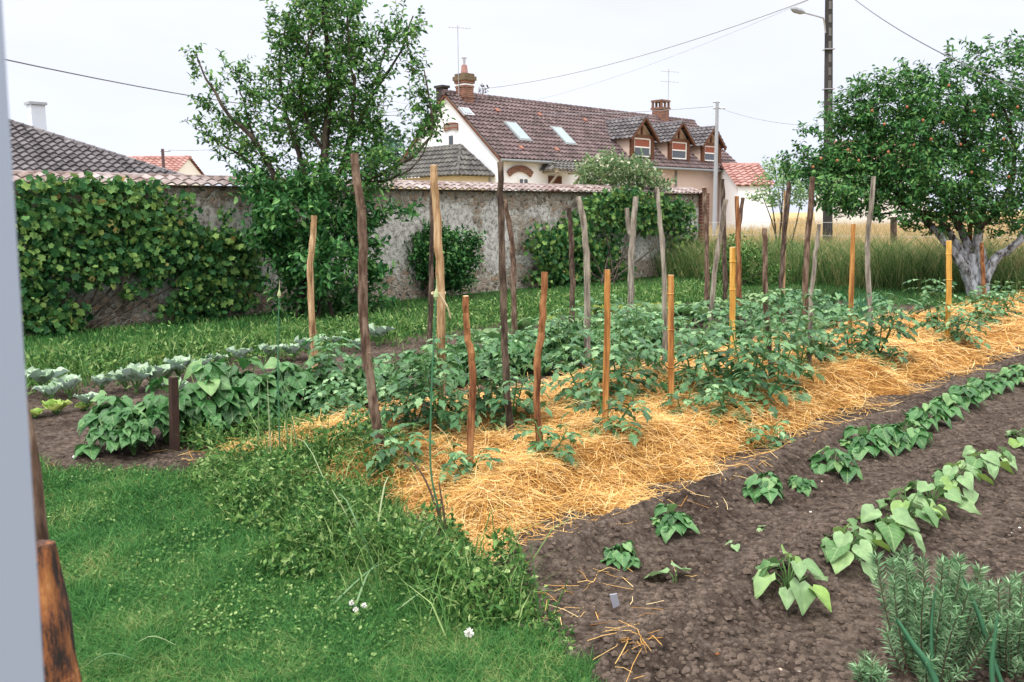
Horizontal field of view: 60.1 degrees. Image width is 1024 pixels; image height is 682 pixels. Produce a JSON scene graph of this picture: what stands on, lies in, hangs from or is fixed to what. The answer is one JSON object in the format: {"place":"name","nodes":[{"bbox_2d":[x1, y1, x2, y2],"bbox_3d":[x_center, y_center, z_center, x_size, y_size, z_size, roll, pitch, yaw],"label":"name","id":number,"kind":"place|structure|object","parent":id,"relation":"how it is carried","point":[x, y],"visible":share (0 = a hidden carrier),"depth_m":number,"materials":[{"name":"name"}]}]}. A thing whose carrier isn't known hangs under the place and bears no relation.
{"place":"outdoors","nodes":[
{"label":"outdoors","id":0,"kind":"place"},
{"bbox_2d":[2,0,1023,212],"label":"sky","id":1,"kind":"structure","parent":0,"point":[771,68],"materials":[{"name":"white"}]},
{"bbox_2d":[23,274,1021,681],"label":"lawn","id":2,"kind":"structure","parent":0,"point":[655,278],"depth_m":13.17,"materials":[{"name":"green plant"}]},
{"bbox_2d":[0,0,43,681],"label":"door frame","id":3,"kind":"object","parent":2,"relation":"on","point":[21,657],"depth_m":0.62,"materials":[{"name":"paint"}]},
{"bbox_2d":[26,394,48,540],"bbox_3d":[-0.902,0.628,1.705,0.093,1.493,0.044,-1,8,0],"label":"wooden pole","id":4,"kind":"object","parent":2,"relation":"on","point":[41,526],"visible":0.25,"depth_m":1.65,"materials":[{"name":"brown wood"}]},
{"bbox_2d":[36,539,81,681],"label":"split log post","id":5,"kind":"object","parent":2,"relation":"on","point":[60,662],"visible":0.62,"depth_m":1.41,"materials":[{"name":"brown wood"}]},
{"bbox_2d":[83,369,445,666],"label":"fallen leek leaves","id":6,"kind":"object","parent":2,"relation":"on","point":[338,598],"visible":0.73,"depth_m":4.50,"materials":[{"name":"green plant"}]},
{"bbox_2d":[39,388,592,681],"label":"weeds","id":7,"kind":"object","parent":2,"relation":"on","point":[312,498],"visible":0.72,"depth_m":4.08,"materials":[{"name":"green plant"}]},
{"bbox_2d":[178,0,455,317],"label":"orchard tree","id":8,"kind":"object","parent":2,"relation":"on","point":[299,108],"visible":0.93,"depth_m":13.59,"materials":[{"name":"green plant"}]},
{"bbox_2d":[229,165,425,320],"bbox_3d":[-2.836,-1.399,13.660,2.411,2.602,2.232,-8,11,-43],"label":"broadleaf shrub","id":9,"kind":"object","parent":2,"relation":"on","point":[269,236],"visible":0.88,"depth_m":13.38,"materials":[{"name":"green plant"}]},
{"bbox_2d":[13,170,709,335],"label":"stone garden wall","id":10,"kind":"structure","parent":2,"relation":"on","point":[477,209],"depth_m":17.05,"materials":[{"name":"stone"}]},
{"bbox_2d":[14,170,269,336],"bbox_3d":[-5.495,-1.297,13.018,0.648,2.341,4.228,7,11,44],"label":"grape vine","id":11,"kind":"object","parent":10,"relation":"attached to","point":[129,254],"visible":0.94,"depth_m":12.75,"materials":[{"name":"green plant"}]},
{"bbox_2d":[521,185,701,287],"bbox_3d":[2.635,-2.526,20.983,6.686,2.357,0.768,-9,11,-44],"label":"wall vine","id":12,"kind":"object","parent":10,"relation":"attached to","point":[621,198],"depth_m":20.40,"materials":[{"name":"green plant"}]},
{"bbox_2d":[24,277,760,403],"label":"green undergrowth","id":13,"kind":"object","parent":2,"relation":"on","point":[97,355],"visible":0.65,"depth_m":10.99,"materials":[{"name":"green plant"}]},
{"bbox_2d":[402,218,485,298],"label":"bush","id":14,"kind":"object","parent":2,"relation":"on","point":[459,261],"visible":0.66,"depth_m":17.04,"materials":[{"name":"green plant"}]},
{"bbox_2d":[700,231,796,285],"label":"boundary shrub","id":15,"kind":"object","parent":2,"relation":"on","point":[745,256],"visible":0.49,"depth_m":19.39,"materials":[{"name":"green plant"}]},
{"bbox_2d":[649,217,1023,294],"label":"tall grass","id":16,"kind":"structure","parent":2,"relation":"on","point":[833,273],"depth_m":19.04,"materials":[{"name":"green plant"}]},
{"bbox_2d":[773,28,1023,296],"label":"pear tree","id":17,"kind":"object","parent":2,"relation":"on","point":[920,150],"visible":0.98,"depth_m":15.96,"materials":[{"name":"green plant"}]},
{"bbox_2d":[26,298,1023,681],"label":"soil","id":18,"kind":"structure","parent":0,"point":[58,438],"depth_m":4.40,"materials":[{"name":"brown soil"}]},
{"bbox_2d":[73,390,140,459],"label":"bean plant","id":19,"kind":"object","parent":18,"relation":"on","point":[98,419],"visible":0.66,"depth_m":5.94,"materials":[{"name":"green plant"}]},
{"bbox_2d":[106,408,155,454],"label":"bean plant","id":20,"kind":"object","parent":18,"relation":"on","point":[136,431],"visible":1,"depth_m":5.83,"materials":[{"name":"green plant"}]},
{"bbox_2d":[133,376,205,442],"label":"bean plant","id":21,"kind":"object","parent":18,"relation":"on","point":[153,408],"visible":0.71,"depth_m":6.11,"materials":[{"name":"green plant"}]},
{"bbox_2d":[168,376,179,451],"bbox_3d":[-2.292,0.524,6.005,0.068,0.572,0.068,7,11,44],"label":"iron post","id":22,"kind":"object","parent":18,"relation":"on","point":[174,427],"visible":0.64,"depth_m":5.98,"materials":[{"name":"brown metal"}]},
{"bbox_2d":[179,358,249,434],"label":"bean plant","id":23,"kind":"object","parent":18,"relation":"on","point":[200,391],"visible":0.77,"depth_m":6.34,"materials":[{"name":"green plant"}]},
{"bbox_2d":[213,356,284,422],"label":"bean plant","id":24,"kind":"object","parent":18,"relation":"on","point":[248,381],"visible":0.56,"depth_m":6.66,"materials":[{"name":"green plant"}]},
{"bbox_2d":[260,357,316,418],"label":"bean plant","id":25,"kind":"object","parent":18,"relation":"on","point":[294,380],"visible":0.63,"depth_m":6.86,"materials":[{"name":"green plant"}]},
{"bbox_2d":[307,215,317,370],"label":"wooden stake","id":26,"kind":"object","parent":18,"relation":"on","point":[310,291],"visible":0.81,"depth_m":8.35,"materials":[{"name":"brown wood"}]},
{"bbox_2d":[297,356,346,411],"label":"bean plant","id":27,"kind":"object","parent":18,"relation":"on","point":[320,380],"visible":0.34,"depth_m":7.11,"materials":[{"name":"green plant"}]},
{"bbox_2d":[296,331,360,413],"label":"tomato plant","id":28,"kind":"object","parent":18,"relation":"on","point":[333,371],"visible":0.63,"depth_m":7.06,"materials":[{"name":"green plant"}]},
{"bbox_2d":[297,374,376,425],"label":"tomato plant","id":29,"kind":"object","parent":18,"relation":"on","point":[337,390],"visible":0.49,"depth_m":6.62,"materials":[{"name":"green plant"}]},
{"bbox_2d":[330,354,386,407],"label":"tomato plant","id":30,"kind":"object","parent":18,"relation":"on","point":[357,374],"visible":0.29,"depth_m":7.28,"materials":[{"name":"green plant"}]},
{"bbox_2d":[398,280,448,542],"bbox_3d":[-0.413,0.363,4.102,0.236,1.336,0.037,-1,8,0],"label":"allium plant","id":31,"kind":"object","parent":18,"relation":"on","point":[437,508],"visible":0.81,"depth_m":4.12,"materials":[{"name":"green plant"}]},
{"bbox_2d":[427,186,433,344],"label":"wooden stake","id":32,"kind":"object","parent":18,"relation":"on","point":[430,296],"visible":0.58,"depth_m":8.64,"materials":[{"name":"brown wood"}]},
{"bbox_2d":[504,199,516,339],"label":"wooden stake","id":33,"kind":"object","parent":18,"relation":"on","point":[512,275],"visible":0.78,"depth_m":10.03,"materials":[{"name":"brown wood"}]},
{"bbox_2d":[49,290,1023,681],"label":"straw mulch","id":34,"kind":"object","parent":18,"relation":"on","point":[609,474],"visible":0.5,"depth_m":5.70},
{"bbox_2d":[350,153,385,454],"bbox_3d":[-0.839,-0.165,5.210,0.166,1.843,0.070,-1,8,0],"label":"wooden stake","id":35,"kind":"object","parent":34,"relation":"on","point":[374,411],"visible":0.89,"depth_m":5.18,"materials":[{"name":"brown wood"}]},
{"bbox_2d":[325,370,429,449],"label":"tomato plant","id":36,"kind":"object","parent":34,"relation":"on","point":[384,412],"visible":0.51,"depth_m":5.70,"materials":[{"name":"green plant"}]},
{"bbox_2d":[361,422,437,480],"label":"tomato plant","id":37,"kind":"object","parent":34,"relation":"on","point":[380,456],"visible":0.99,"depth_m":5.14,"materials":[{"name":"green plant"}]},
{"bbox_2d":[368,351,464,435],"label":"tomato plant","id":38,"kind":"object","parent":34,"relation":"on","point":[425,409],"visible":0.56,"depth_m":5.84,"materials":[{"name":"green plant"}]},
{"bbox_2d":[385,333,485,447],"bbox_3d":[-0.491,0.349,5.758,0.612,0.782,0.709,0,8,6],"label":"tomato plant","id":39,"kind":"object","parent":34,"relation":"on","point":[453,416],"visible":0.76,"depth_m":5.66,"materials":[{"name":"green plant"}]},
{"bbox_2d":[430,165,445,431],"bbox_3d":[-0.478,-0.243,5.816,0.081,1.800,0.067,-1,8,0],"label":"wooden stake","id":40,"kind":"object","parent":34,"relation":"on","point":[439,256],"visible":0.79,"depth_m":5.76,"materials":[{"name":"brown wood"}]},
{"bbox_2d":[433,442,503,484],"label":"tomato plant","id":41,"kind":"object","parent":34,"relation":"on","point":[454,457],"visible":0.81,"depth_m":4.96,"materials":[{"name":"green plant"}]},
{"bbox_2d":[462,295,476,473],"bbox_3d":[-0.244,0.276,5.090,0.083,1.076,0.049,-1,8,0],"label":"wooden stake","id":42,"kind":"object","parent":34,"relation":"on","point":[472,386],"visible":0.87,"depth_m":5.07,"materials":[{"name":"brown wood"}]},
{"bbox_2d":[449,338,531,425],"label":"tomato plant","id":43,"kind":"object","parent":34,"relation":"on","point":[485,409],"visible":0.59,"depth_m":6.10,"materials":[{"name":"green plant"}]},
{"bbox_2d":[497,162,513,438],"bbox_3d":[-0.041,-0.224,5.784,0.098,1.858,0.056,-1,8,0],"label":"wooden stake","id":44,"kind":"object","parent":34,"relation":"on","point":[503,311],"visible":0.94,"depth_m":5.76,"materials":[{"name":"brown wood"}]},
{"bbox_2d":[460,358,556,437],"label":"tomato plant","id":45,"kind":"object","parent":34,"relation":"on","point":[492,402],"visible":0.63,"depth_m":6.06,"materials":[{"name":"green plant"}]},
{"bbox_2d":[533,272,547,454],"bbox_3d":[0.171,0.164,5.329,0.092,1.162,0.055,-1,8,0],"label":"wooden stake","id":46,"kind":"object","parent":34,"relation":"on","point":[538,351],"visible":0.85,"depth_m":5.30,"materials":[{"name":"brown wood"}]},
{"bbox_2d":[512,418,582,467],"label":"tomato plant","id":47,"kind":"object","parent":34,"relation":"on","point":[564,454],"visible":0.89,"depth_m":5.21,"materials":[{"name":"green plant"}]},
{"bbox_2d":[529,329,646,416],"bbox_3d":[0.544,0.265,6.579,0.887,0.678,0.673,-3,8,-14],"label":"tomato plant","id":48,"kind":"object","parent":34,"relation":"on","point":[594,376],"visible":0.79,"depth_m":6.52,"materials":[{"name":"green plant"}]},
{"bbox_2d":[560,387,652,447],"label":"tomato plant","id":49,"kind":"object","parent":34,"relation":"on","point":[613,418],"visible":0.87,"depth_m":5.58,"materials":[{"name":"green plant"}]},
{"bbox_2d":[602,270,610,432],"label":"wooden stake","id":50,"kind":"object","parent":34,"relation":"on","point":[606,359],"visible":0.89,"depth_m":5.56,"materials":[{"name":"brown wood"}]},
{"bbox_2d":[568,316,677,404],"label":"tomato plant","id":51,"kind":"object","parent":34,"relation":"on","point":[640,340],"visible":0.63,"depth_m":6.91,"materials":[{"name":"green plant"}]},
{"bbox_2d":[599,299,667,379],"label":"tomato plant","id":52,"kind":"object","parent":34,"relation":"on","point":[628,322],"visible":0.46,"depth_m":7.72,"materials":[{"name":"green plant"}]},
{"bbox_2d":[655,187,667,369],"bbox_3d":[1.381,-0.548,8.206,0.142,1.732,0.055,-1,8,0],"label":"wooden stake","id":53,"kind":"object","parent":34,"relation":"on","point":[663,269],"visible":0.79,"depth_m":8.18,"materials":[{"name":"grey wood"}]},
{"bbox_2d":[667,275,674,413],"bbox_3d":[1.154,0.046,6.425,0.074,1.051,0.055,-1,8,0],"label":"bamboo cane","id":54,"kind":"object","parent":34,"relation":"on","point":[670,329],"visible":0.88,"depth_m":6.40,"materials":[{"name":"brown wood"}]},
{"bbox_2d":[645,317,733,391],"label":"tomato plant","id":55,"kind":"object","parent":34,"relation":"on","point":[688,370],"visible":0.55,"depth_m":7.34,"materials":[{"name":"green plant"}]},
{"bbox_2d":[688,378,756,427],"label":"tomato plant","id":56,"kind":"object","parent":34,"relation":"on","point":[715,396],"visible":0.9,"depth_m":6.22,"materials":[{"name":"green plant"}]},
{"bbox_2d":[667,323,779,405],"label":"tomato plant","id":57,"kind":"object","parent":34,"relation":"on","point":[702,373],"visible":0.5,"depth_m":6.89,"materials":[{"name":"green plant"}]},
{"bbox_2d":[699,319,803,419],"bbox_3d":[1.790,0.182,6.614,0.728,0.707,0.766,4,9,30],"label":"tomato plant","id":58,"kind":"object","parent":34,"relation":"on","point":[775,388],"visible":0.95,"depth_m":6.48,"materials":[{"name":"green plant"}]},
{"bbox_2d":[739,420,795,450],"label":"tomato plant","id":59,"kind":"object","parent":34,"relation":"on","point":[781,434],"visible":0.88,"depth_m":5.88,"materials":[{"name":"green plant"}]},
{"bbox_2d":[762,228,774,381],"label":"wooden stake","id":60,"kind":"object","parent":34,"relation":"on","point":[764,262],"visible":0.65,"depth_m":7.35,"materials":[{"name":"brown wood"}]},
{"bbox_2d":[738,288,837,404],"bbox_3d":[2.179,0.032,7.132,0.718,0.884,0.823,-4,9,-25],"label":"tomato plant","id":61,"kind":"object","parent":34,"relation":"on","point":[791,382],"visible":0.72,"depth_m":7.08,"materials":[{"name":"green plant"}]},
{"bbox_2d":[771,316,843,374],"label":"tomato plant","id":62,"kind":"object","parent":34,"relation":"on","point":[820,352],"visible":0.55,"depth_m":7.80,"materials":[{"name":"green plant"}]},
{"bbox_2d":[802,177,814,346],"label":"wooden stake","id":63,"kind":"object","parent":34,"relation":"on","point":[809,220],"visible":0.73,"depth_m":9.23,"materials":[{"name":"brown wood"}]},
{"bbox_2d":[816,303,899,366],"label":"tomato plant","id":64,"kind":"object","parent":34,"relation":"on","point":[847,336],"visible":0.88,"depth_m":8.20,"materials":[{"name":"green plant"}]},
{"bbox_2d":[865,176,875,350],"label":"wooden stake","id":65,"kind":"object","parent":34,"relation":"on","point":[867,241],"visible":0.8,"depth_m":8.92,"materials":[{"name":"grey wood"}]},
{"bbox_2d":[853,291,925,370],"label":"tomato plant","id":66,"kind":"object","parent":34,"relation":"on","point":[901,315],"visible":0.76,"depth_m":8.33,"materials":[{"name":"green plant"}]},
{"bbox_2d":[901,279,963,333],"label":"tomato plant","id":67,"kind":"object","parent":34,"relation":"on","point":[933,319],"visible":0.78,"depth_m":10.21,"materials":[{"name":"green plant"}]},
{"bbox_2d":[926,302,994,349],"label":"tomato plant","id":68,"kind":"object","parent":34,"relation":"on","point":[956,337],"visible":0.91,"depth_m":9.46,"materials":[{"name":"green plant"}]},
{"bbox_2d":[952,285,1010,327],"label":"tomato plant","id":69,"kind":"object","parent":34,"relation":"on","point":[981,313],"visible":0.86,"depth_m":11.04,"materials":[{"name":"green plant"}]},
{"bbox_2d":[531,305,599,375],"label":"tomato plant","id":70,"kind":"object","parent":18,"relation":"on","point":[557,320],"visible":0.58,"depth_m":8.72,"materials":[{"name":"green plant"}]},
{"bbox_2d":[566,208,575,355],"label":"wooden stake","id":71,"kind":"object","parent":18,"relation":"on","point":[571,261],"visible":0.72,"depth_m":9.16,"materials":[{"name":"brown wood"}]},
{"bbox_2d":[576,196,590,368],"bbox_3d":[0.725,-0.549,9.018,0.155,1.826,0.079,-1,8,0],"label":"wooden stake","id":72,"kind":"object","parent":18,"relation":"on","point":[586,252],"visible":0.86,"depth_m":8.97,"materials":[{"name":"grey wood"}]},
{"bbox_2d":[600,540,641,570],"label":"bean seedling","id":73,"kind":"object","parent":18,"relation":"on","point":[625,560],"visible":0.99,"depth_m":4.00,"materials":[{"name":"green plant"}]},
{"bbox_2d":[624,196,638,315],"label":"wooden stake","id":74,"kind":"object","parent":18,"relation":"on","point":[631,228],"visible":0.86,"depth_m":12.19,"materials":[{"name":"grey wood"}]},
{"bbox_2d":[649,503,699,543],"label":"bean seedling","id":75,"kind":"object","parent":18,"relation":"on","point":[666,528],"visible":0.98,"depth_m":4.34,"materials":[{"name":"green plant"}]},
{"bbox_2d":[702,187,709,304],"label":"wooden stake","id":76,"kind":"object","parent":18,"relation":"on","point":[706,249],"visible":0.76,"depth_m":13.34,"materials":[{"name":"brown wood"}]},
{"bbox_2d":[707,199,727,328],"bbox_3d":[2.394,-0.758,10.376,0.236,1.790,0.067,-1,8,0],"label":"wooden stake","id":77,"kind":"object","parent":18,"relation":"on","point":[717,256],"visible":0.79,"depth_m":10.33,"materials":[{"name":"grey wood"}]},
{"bbox_2d":[743,471,783,503],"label":"bean seedling","id":78,"kind":"object","parent":18,"relation":"on","point":[770,488],"visible":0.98,"depth_m":4.90,"materials":[{"name":"green plant"}]},
{"bbox_2d":[777,182,790,322],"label":"wooden stake","id":79,"kind":"object","parent":18,"relation":"on","point":[784,237],"visible":0.72,"depth_m":12.27,"materials":[{"name":"brown wood"}]},
{"bbox_2d":[752,544,831,615],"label":"bean seedling","id":80,"kind":"object","parent":18,"relation":"on","point":[804,593],"visible":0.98,"depth_m":3.50,"materials":[{"name":"green plant"}]},
{"bbox_2d":[809,446,862,483],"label":"bean seedling","id":81,"kind":"object","parent":18,"relation":"on","point":[845,468],"visible":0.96,"depth_m":5.36,"materials":[{"name":"green plant"}]},
{"bbox_2d":[820,523,890,583],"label":"bean seedling","id":82,"kind":"object","parent":18,"relation":"on","point":[837,550],"visible":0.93,"depth_m":3.87,"materials":[{"name":"green plant"}]},
{"bbox_2d":[838,425,893,460],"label":"bean seedling","id":83,"kind":"object","parent":18,"relation":"on","point":[861,440],"visible":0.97,"depth_m":5.75,"materials":[{"name":"green plant"}]},
{"bbox_2d":[848,648,893,681],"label":"rosemary bush","id":84,"kind":"object","parent":18,"relation":"on","point":[875,672],"visible":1,"depth_m":2.95,"materials":[{"name":"green plant"}]},
{"bbox_2d":[846,504,925,560],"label":"bean seedling","id":85,"kind":"object","parent":18,"relation":"on","point":[892,533],"visible":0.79,"depth_m":4.06,"materials":[{"name":"green plant"}]},
{"bbox_2d":[864,423,910,455],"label":"bean seedling","id":86,"kind":"object","parent":18,"relation":"on","point":[885,433],"visible":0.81,"depth_m":5.91,"materials":[{"name":"green plant"}]},
{"bbox_2d":[891,418,933,448],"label":"bean seedling","id":87,"kind":"object","parent":18,"relation":"on","point":[920,436],"visible":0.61,"depth_m":6.08,"materials":[{"name":"green plant"}]},
{"bbox_2d":[876,486,949,527],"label":"bean seedling","id":88,"kind":"object","parent":18,"relation":"on","point":[927,513],"visible":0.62,"depth_m":4.34,"materials":[{"name":"green plant"}]},
{"bbox_2d":[902,402,951,430],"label":"bean seedling","id":89,"kind":"object","parent":18,"relation":"on","point":[919,415],"visible":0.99,"depth_m":6.46,"materials":[{"name":"green plant"}]},
{"bbox_2d":[867,543,1003,681],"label":"rosemary bush","id":90,"kind":"object","parent":18,"relation":"on","point":[951,631],"visible":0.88,"depth_m":2.96,"materials":[{"name":"green plant"}]},
{"bbox_2d":[901,476,980,518],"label":"bean seedling","id":91,"kind":"object","parent":18,"relation":"on","point":[948,490],"visible":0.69,"depth_m":4.51,"materials":[{"name":"green plant"}]},
{"bbox_2d":[929,392,969,419],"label":"bean seedling","id":92,"kind":"object","parent":18,"relation":"on","point":[949,400],"visible":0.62,"depth_m":6.77,"materials":[{"name":"green plant"}]},
{"bbox_2d":[932,461,993,503],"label":"bean seedling","id":93,"kind":"object","parent":18,"relation":"on","point":[950,471],"visible":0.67,"depth_m":4.80,"materials":[{"name":"green plant"}]},
{"bbox_2d":[957,445,1013,479],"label":"bean seedling","id":94,"kind":"object","parent":18,"relation":"on","point":[993,464],"visible":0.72,"depth_m":5.15,"materials":[{"name":"green plant"}]},
{"bbox_2d":[968,571,1023,681],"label":"rosemary bush","id":95,"kind":"object","parent":18,"relation":"on","point":[1009,653],"visible":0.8,"depth_m":3.02,"materials":[{"name":"green plant"}]},
{"bbox_2d":[654,214,1023,284],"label":"dry meadow grass","id":96,"kind":"structure","parent":0,"point":[845,228],"depth_m":29.19,"materials":[{"name":"beige plant"}]},
{"bbox_2d":[771,210,1022,227],"bbox_3d":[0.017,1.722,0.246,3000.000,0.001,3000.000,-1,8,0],"label":"ground","id":97,"kind":"structure","parent":0,"point":[801,214],"depth_m":409.73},
{"bbox_2d":[9,101,185,184],"bbox_3d":[-21.155,-5.714,31.173,9.414,6.264,15.924,7,11,44],"label":"dark roofed bungalow","id":98,"kind":"object","parent":97,"relation":"on","point":[36,145],"visible":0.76,"depth_m":32.29,"materials":[{"name":"grey tile"}]},
{"bbox_2d":[127,155,204,184],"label":"red roofed house","id":99,"kind":"structure","parent":97,"relation":"on","point":[186,164],"depth_m":61.55,"materials":[{"name":"tile"}]},
{"bbox_2d":[387,144,494,189],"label":"hip roofed outbuilding","id":100,"kind":"structure","parent":97,"relation":"on","point":[452,162],"depth_m":37.32,"materials":[{"name":"tile"}]},
{"bbox_2d":[400,25,737,226],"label":"white farmhouse","id":101,"kind":"object","parent":97,"relation":"on","point":[530,141],"visible":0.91,"depth_m":41.61,"materials":[{"name":"brown tile"}]},
{"bbox_2d":[571,144,676,197],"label":"rose bush","id":102,"kind":"object","parent":97,"relation":"on","point":[603,170],"visible":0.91,"depth_m":21.88,"materials":[{"name":"green plant"}]},
{"bbox_2d":[719,162,775,233],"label":"red roofed house","id":103,"kind":"structure","parent":97,"relation":"on","point":[740,175],"depth_m":46.07,"materials":[{"name":"paint"}]},
{"bbox_2d":[744,155,808,244],"bbox_3d":[7.482,-3.570,24.608,1.871,3.163,1.902,-1,8,0],"label":"feathery tree","id":104,"kind":"object","parent":97,"relation":"on","point":[799,189],"visible":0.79,"depth_m":24.52,"materials":[{"name":"green plant"}]},
{"bbox_2d":[790,0,834,242],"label":"utility pole","id":105,"kind":"object","parent":97,"relation":"on","point":[828,49],"visible":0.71,"depth_m":25.10,"materials":[{"name":"concrete"}]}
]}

